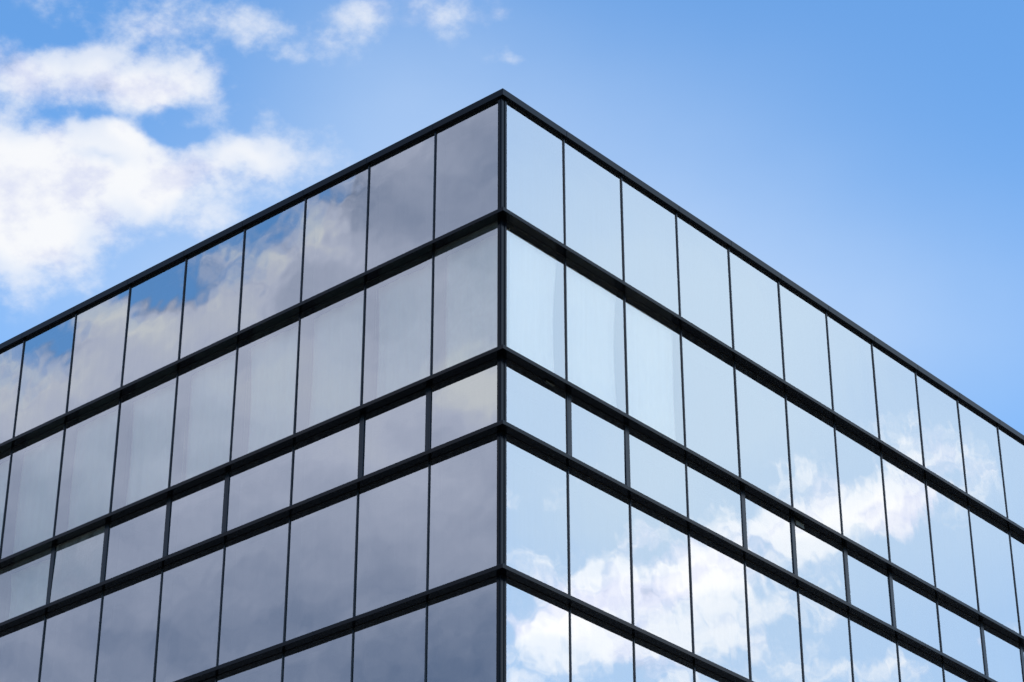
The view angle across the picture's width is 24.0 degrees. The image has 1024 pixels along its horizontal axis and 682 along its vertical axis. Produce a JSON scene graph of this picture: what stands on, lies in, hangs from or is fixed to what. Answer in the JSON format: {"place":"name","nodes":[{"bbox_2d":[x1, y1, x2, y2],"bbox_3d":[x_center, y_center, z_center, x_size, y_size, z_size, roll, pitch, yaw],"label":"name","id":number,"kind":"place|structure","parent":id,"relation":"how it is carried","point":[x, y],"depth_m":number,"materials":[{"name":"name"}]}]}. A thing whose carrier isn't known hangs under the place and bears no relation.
{"place":"outdoors","nodes":[
{"label":"outdoors","id":0,"kind":"place"},
{"bbox_2d":[0,88,1023,681],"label":"office building","id":1,"kind":"structure","parent":0,"point":[502,384],"depth_m":42.04,"materials":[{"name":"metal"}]},
{"bbox_2d":[0,448,10,541],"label":"window","id":2,"kind":"structure","parent":1,"relation":"in","point":[4,456],"depth_m":46.87,"materials":[{"name":"grey glass"}]},
{"bbox_2d":[0,341,22,443],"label":"window","id":3,"kind":"structure","parent":1,"relation":"in","point":[10,358],"depth_m":47.99,"materials":[{"name":"glass"}]},
{"bbox_2d":[0,614,44,681],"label":"window","id":4,"kind":"structure","parent":1,"relation":"in","point":[20,645],"depth_m":44.31,"materials":[{"name":"glass"}]},
{"bbox_2d":[0,547,50,622],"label":"window","id":5,"kind":"structure","parent":1,"relation":"in","point":[24,582],"depth_m":45.04,"materials":[{"name":"grey glass"}]},
{"bbox_2d":[0,423,63,558],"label":"window","id":6,"kind":"structure","parent":1,"relation":"in","point":[35,462],"depth_m":46.04,"materials":[{"name":"grey glass"}]},
{"bbox_2d":[14,314,74,436],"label":"window","id":7,"kind":"structure","parent":1,"relation":"in","point":[43,389],"depth_m":47.28,"materials":[{"name":"glass"}]},
{"bbox_2d":[39,591,101,681],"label":"window","id":8,"kind":"structure","parent":1,"relation":"in","point":[71,630],"depth_m":43.39,"materials":[{"name":"glass"}]},
{"bbox_2d":[47,523,107,603],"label":"window","id":9,"kind":"structure","parent":1,"relation":"in","point":[77,563],"depth_m":44.17,"materials":[{"name":"glass"}]},
{"bbox_2d":[54,398,118,535],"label":"window","id":10,"kind":"structure","parent":1,"relation":"in","point":[84,494],"depth_m":45.13,"materials":[{"name":"grey glass"}]},
{"bbox_2d":[67,287,128,411],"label":"window","id":11,"kind":"structure","parent":1,"relation":"in","point":[97,359],"depth_m":46.37,"materials":[{"name":"glass"}]},
{"bbox_2d":[95,567,161,681],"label":"window","id":12,"kind":"structure","parent":1,"relation":"in","point":[129,616],"depth_m":42.38,"materials":[{"name":"glass"}]},
{"bbox_2d":[104,498,166,580],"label":"window","id":13,"kind":"structure","parent":1,"relation":"in","point":[135,539],"depth_m":43.25,"materials":[{"name":"glass"}]},
{"bbox_2d":[111,371,176,511],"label":"window","id":14,"kind":"structure","parent":1,"relation":"in","point":[142,460],"depth_m":44.21,"materials":[{"name":"grey glass"}]},
{"bbox_2d":[122,259,184,385],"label":"window","id":15,"kind":"structure","parent":1,"relation":"in","point":[155,304],"depth_m":45.46,"materials":[{"name":"glass"}]},
{"bbox_2d":[154,542,223,681],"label":"window","id":16,"kind":"structure","parent":1,"relation":"in","point":[191,585],"depth_m":41.40,"materials":[{"name":"glass"}]},
{"bbox_2d":[163,472,227,556],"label":"window","id":17,"kind":"structure","parent":1,"relation":"in","point":[196,514],"depth_m":42.34,"materials":[{"name":"glass"}]},
{"bbox_2d":[169,343,236,486],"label":"window","id":18,"kind":"structure","parent":1,"relation":"in","point":[205,387],"depth_m":43.31,"materials":[{"name":"grey glass"}]},
{"bbox_2d":[202,677,214,681],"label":"window","id":19,"kind":"structure","parent":1,"relation":"in","point":[211,679],"depth_m":40.36,"materials":[{"name":"glass"}]},
{"bbox_2d":[179,229,243,358],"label":"window","id":20,"kind":"structure","parent":1,"relation":"in","point":[213,273],"depth_m":44.54,"materials":[{"name":"glass"}]},
{"bbox_2d":[217,653,281,681],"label":"window","id":21,"kind":"structure","parent":1,"relation":"in","point":[268,669],"depth_m":39.62,"materials":[{"name":"glass"}]},
{"bbox_2d":[218,516,288,664],"bbox_3d":[-4.321,4.239,40.471,1.566,2.378,0.034,-23,-37,35],"label":"window","id":22,"kind":"structure","parent":1,"relation":"in","point":[255,562],"depth_m":40.48,"materials":[{"name":"glass"}]},
{"bbox_2d":[226,445,291,530],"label":"window","id":23,"kind":"structure","parent":1,"relation":"in","point":[259,488],"depth_m":41.42,"materials":[{"name":"glass"}]},
{"bbox_2d":[231,313,298,460],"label":"window","id":24,"kind":"structure","parent":1,"relation":"in","point":[264,402],"depth_m":42.39,"materials":[{"name":"grey glass"}]},
{"bbox_2d":[239,198,304,330],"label":"window","id":25,"kind":"structure","parent":1,"relation":"in","point":[271,278],"depth_m":43.63,"materials":[{"name":"glass"}]},
{"bbox_2d":[283,628,351,681],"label":"window","id":26,"kind":"structure","parent":1,"relation":"in","point":[326,659],"depth_m":38.70,"materials":[{"name":"glass"}]},
{"bbox_2d":[285,489,356,640],"bbox_3d":[-3.118,3.723,39.559,1.566,2.378,0.034,-23,-37,35],"label":"window","id":27,"kind":"structure","parent":1,"relation":"in","point":[320,584],"depth_m":39.56,"materials":[{"name":"glass"}]},
{"bbox_2d":[291,416,359,504],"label":"window","id":28,"kind":"structure","parent":1,"relation":"in","point":[326,460],"depth_m":40.51,"materials":[{"name":"glass"}]},
{"bbox_2d":[295,283,363,432],"bbox_3d":[-3.119,0.350,41.462,1.566,2.525,0.034,-23,-37,35],"label":"window","id":29,"kind":"structure","parent":1,"relation":"in","point":[330,340],"depth_m":41.47,"materials":[{"name":"grey glass"}]},
{"bbox_2d":[301,166,367,301],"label":"window","id":30,"kind":"structure","parent":1,"relation":"in","point":[335,218],"depth_m":42.72,"materials":[{"name":"glass"}]},
{"bbox_2d":[352,601,425,681],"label":"window","id":31,"kind":"structure","parent":1,"relation":"in","point":[390,647],"depth_m":37.71,"materials":[{"name":"glass"}]},
{"bbox_2d":[355,461,427,615],"bbox_3d":[-1.914,3.208,38.647,1.566,2.378,0.034,-23,-37,35],"label":"window","id":32,"kind":"structure","parent":1,"relation":"in","point":[392,530],"depth_m":38.66,"materials":[{"name":"glass"}]},
{"bbox_2d":[359,386,429,477],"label":"window","id":33,"kind":"structure","parent":1,"relation":"in","point":[396,431],"depth_m":39.60,"materials":[{"name":"glass"}]},
{"bbox_2d":[362,251,431,403],"bbox_3d":[-1.916,-0.165,40.550,1.566,2.525,0.034,-23,-37,35],"label":"window","id":34,"kind":"structure","parent":1,"relation":"in","point":[397,327],"depth_m":40.56,"materials":[{"name":"grey glass"}]},
{"bbox_2d":[366,133,433,270],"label":"window","id":35,"kind":"structure","parent":1,"relation":"in","point":[400,210],"depth_m":41.80,"materials":[{"name":"glass"}]},
{"bbox_2d":[426,576,496,681],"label":"window","id":36,"kind":"structure","parent":1,"relation":"in","point":[461,623],"depth_m":36.75,"materials":[{"name":"glass"}]},
{"bbox_2d":[428,433,496,589],"bbox_3d":[-0.755,2.712,37.769,1.446,2.378,0.034,-23,-37,35],"label":"window","id":37,"kind":"structure","parent":1,"relation":"in","point":[463,480],"depth_m":37.78,"materials":[{"name":"glass"}]},
{"bbox_2d":[430,358,496,448],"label":"window","id":38,"kind":"structure","parent":1,"relation":"in","point":[464,403],"depth_m":38.72,"materials":[{"name":"glass"}]},
{"bbox_2d":[432,220,497,373],"bbox_3d":[-0.757,-0.661,39.671,1.446,2.525,0.034,-23,-37,35],"label":"window","id":39,"kind":"structure","parent":1,"relation":"in","point":[465,268],"depth_m":39.69,"materials":[{"name":"grey glass"}]},
{"bbox_2d":[434,100,497,238],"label":"window","id":40,"kind":"structure","parent":1,"relation":"in","point":[466,173],"depth_m":40.92,"materials":[{"name":"glass"}]},
{"bbox_2d":[507,101,563,243],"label":"window","id":41,"kind":"structure","parent":1,"relation":"in","point":[535,180],"depth_m":41.03,"materials":[{"name":"glass"}]},
{"bbox_2d":[507,221,565,378],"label":"window","id":42,"kind":"structure","parent":1,"relation":"in","point":[536,331],"depth_m":39.80,"materials":[{"name":"blue glass"}]},
{"bbox_2d":[507,359,566,452],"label":"window","id":43,"kind":"structure","parent":1,"relation":"in","point":[536,407],"depth_m":38.83,"materials":[{"name":"glass"}]},
{"bbox_2d":[507,434,568,593],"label":"window","id":44,"kind":"structure","parent":1,"relation":"in","point":[537,486],"depth_m":37.88,"materials":[{"name":"glass"}]},
{"bbox_2d":[506,577,569,681],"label":"window","id":45,"kind":"structure","parent":1,"relation":"in","point":[537,623],"depth_m":36.84,"materials":[{"name":"glass"}]},
{"bbox_2d":[565,139,622,279],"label":"window","id":46,"kind":"structure","parent":1,"relation":"in","point":[592,189],"depth_m":42.07,"materials":[{"name":"glass"}]},
{"bbox_2d":[566,258,626,413],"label":"window","id":47,"kind":"structure","parent":1,"relation":"in","point":[595,308],"depth_m":40.82,"materials":[{"name":"blue glass"}]},
{"bbox_2d":[568,392,629,486],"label":"window","id":48,"kind":"structure","parent":1,"relation":"in","point":[597,439],"depth_m":39.86,"materials":[{"name":"glass"}]},
{"bbox_2d":[569,466,632,623],"bbox_3d":[1.415,3.347,38.896,0.034,2.378,1.572,-23,-37,35],"label":"window","id":49,"kind":"structure","parent":1,"relation":"in","point":[600,545],"depth_m":38.91,"materials":[{"name":"glass"}]},
{"bbox_2d":[571,607,633,681],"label":"window","id":50,"kind":"structure","parent":1,"relation":"in","point":[601,651],"depth_m":37.96,"materials":[{"name":"glass"}]},
{"bbox_2d":[622,177,679,314],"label":"window","id":51,"kind":"structure","parent":1,"relation":"in","point":[650,239],"depth_m":43.12,"materials":[{"name":"glass"}]},
{"bbox_2d":[625,294,684,445],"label":"window","id":52,"kind":"structure","parent":1,"relation":"in","point":[654,365],"depth_m":41.87,"materials":[{"name":"blue glass"}]},
{"bbox_2d":[629,427,687,516],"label":"window","id":53,"kind":"structure","parent":1,"relation":"in","point":[658,472],"depth_m":40.91,"materials":[{"name":"glass"}]},
{"bbox_2d":[631,499,692,652],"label":"window","id":54,"kind":"structure","parent":1,"relation":"in","point":[660,545],"depth_m":39.96,"materials":[{"name":"glass"}]},
{"bbox_2d":[635,637,693,681],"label":"window","id":55,"kind":"structure","parent":1,"relation":"in","point":[653,663],"depth_m":39.08,"materials":[{"name":"glass"}]},
{"bbox_2d":[677,214,732,347],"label":"window","id":56,"kind":"structure","parent":1,"relation":"in","point":[703,259],"depth_m":44.17,"materials":[{"name":"glass"}]},
{"bbox_2d":[682,329,739,476],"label":"window","id":57,"kind":"structure","parent":1,"relation":"in","point":[709,377],"depth_m":42.93,"materials":[{"name":"glass"}]},
{"bbox_2d":[695,664,731,681],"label":"window","id":58,"kind":"structure","parent":1,"relation":"in","point":[702,675],"depth_m":40.02,"materials":[{"name":"glass"}]},
{"bbox_2d":[687,459,742,545],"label":"window","id":59,"kind":"structure","parent":1,"relation":"in","point":[714,502],"depth_m":41.96,"materials":[{"name":"glass"}]},
{"bbox_2d":[690,530,749,678],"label":"window","id":60,"kind":"structure","parent":1,"relation":"in","point":[718,573],"depth_m":41.02,"materials":[{"name":"glass"}]},
{"bbox_2d":[729,248,783,379],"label":"window","id":61,"kind":"structure","parent":1,"relation":"in","point":[755,294],"depth_m":45.22,"materials":[{"name":"glass"}]},
{"bbox_2d":[735,361,791,505],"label":"window","id":62,"kind":"structure","parent":1,"relation":"in","point":[763,435],"depth_m":43.99,"materials":[{"name":"glass"}]},
{"bbox_2d":[742,489,796,574],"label":"window","id":63,"kind":"structure","parent":1,"relation":"in","point":[769,533],"depth_m":43.02,"materials":[{"name":"glass"}]},
{"bbox_2d":[746,559,802,681],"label":"window","id":64,"kind":"structure","parent":1,"relation":"in","point":[773,608],"depth_m":42.12,"materials":[{"name":"glass"}]},
{"bbox_2d":[779,281,832,409],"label":"window","id":65,"kind":"structure","parent":1,"relation":"in","point":[804,327],"depth_m":46.28,"materials":[{"name":"glass"}]},
{"bbox_2d":[786,392,841,533],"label":"window","id":66,"kind":"structure","parent":1,"relation":"in","point":[811,433],"depth_m":45.04,"materials":[{"name":"glass"}]},
{"bbox_2d":[794,518,846,601],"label":"window","id":67,"kind":"structure","parent":1,"relation":"in","point":[820,559],"depth_m":44.07,"materials":[{"name":"glass"}]},
{"bbox_2d":[799,587,852,681],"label":"window","id":68,"kind":"structure","parent":1,"relation":"in","point":[825,626],"depth_m":43.27,"materials":[{"name":"glass"}]},
{"bbox_2d":[827,313,878,437],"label":"window","id":69,"kind":"structure","parent":1,"relation":"in","point":[854,396],"depth_m":47.33,"materials":[{"name":"glass"}]},
{"bbox_2d":[835,422,889,560],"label":"window","id":70,"kind":"structure","parent":1,"relation":"in","point":[859,461],"depth_m":46.09,"materials":[{"name":"glass"}]},
{"bbox_2d":[844,545,895,626],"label":"window","id":71,"kind":"structure","parent":1,"relation":"in","point":[870,588],"depth_m":45.13,"materials":[{"name":"glass"}]},
{"bbox_2d":[849,613,899,681],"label":"window","id":72,"kind":"structure","parent":1,"relation":"in","point":[874,651],"depth_m":44.42,"materials":[{"name":"glass"}]},
{"bbox_2d":[873,343,923,465],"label":"window","id":73,"kind":"structure","parent":1,"relation":"in","point":[899,422],"depth_m":48.38,"materials":[{"name":"glass"}]},
{"bbox_2d":[882,451,934,585],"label":"window","id":74,"kind":"structure","parent":1,"relation":"in","point":[905,488],"depth_m":47.15,"materials":[{"name":"glass"}]},
{"bbox_2d":[892,573,940,650],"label":"window","id":75,"kind":"structure","parent":1,"relation":"in","point":[916,612],"depth_m":46.18,"materials":[{"name":"glass"}]},
{"bbox_2d":[898,639,943,681],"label":"window","id":76,"kind":"structure","parent":1,"relation":"in","point":[916,665],"depth_m":45.55,"materials":[{"name":"glass"}]},
{"bbox_2d":[916,372,965,491],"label":"window","id":77,"kind":"structure","parent":1,"relation":"in","point":[941,436],"depth_m":49.44,"materials":[{"name":"glass"}]},
{"bbox_2d":[926,478,978,610],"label":"window","id":78,"kind":"structure","parent":1,"relation":"in","point":[949,515],"depth_m":48.20,"materials":[{"name":"glass"}]},
{"bbox_2d":[938,598,984,674],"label":"window","id":79,"kind":"structure","parent":1,"relation":"in","point":[960,632],"depth_m":47.24,"materials":[{"name":"glass"}]},
{"bbox_2d":[944,663,979,681],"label":"window","id":80,"kind":"structure","parent":1,"relation":"in","point":[952,674],"depth_m":46.54,"materials":[{"name":"glass"}]},
{"bbox_2d":[958,400,1006,516],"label":"window","id":81,"kind":"structure","parent":1,"relation":"in","point":[983,468],"depth_m":50.49,"materials":[{"name":"glass"}]},
{"bbox_2d":[969,504,1019,633],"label":"window","id":82,"kind":"structure","parent":1,"relation":"in","point":[991,540],"depth_m":49.25,"materials":[{"name":"glass"}]},
{"bbox_2d":[981,622,1023,681],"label":"window","id":83,"kind":"structure","parent":1,"relation":"in","point":[1004,659],"depth_m":48.27,"materials":[{"name":"glass"}]},
{"bbox_2d":[998,426,1023,527],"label":"window","id":84,"kind":"structure","parent":1,"relation":"in","point":[1012,449],"depth_m":51.38,"materials":[{"name":"glass"}]},
{"bbox_2d":[1010,529,1023,635],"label":"window","id":85,"kind":"structure","parent":1,"relation":"in","point":[1017,541],"depth_m":50.11,"materials":[{"name":"glass"}]},
{"bbox_2d":[0,0,1023,434],"label":"sky","id":86,"kind":"structure","parent":0,"point":[869,153],"materials":[{"name":"blue"}]}
]}

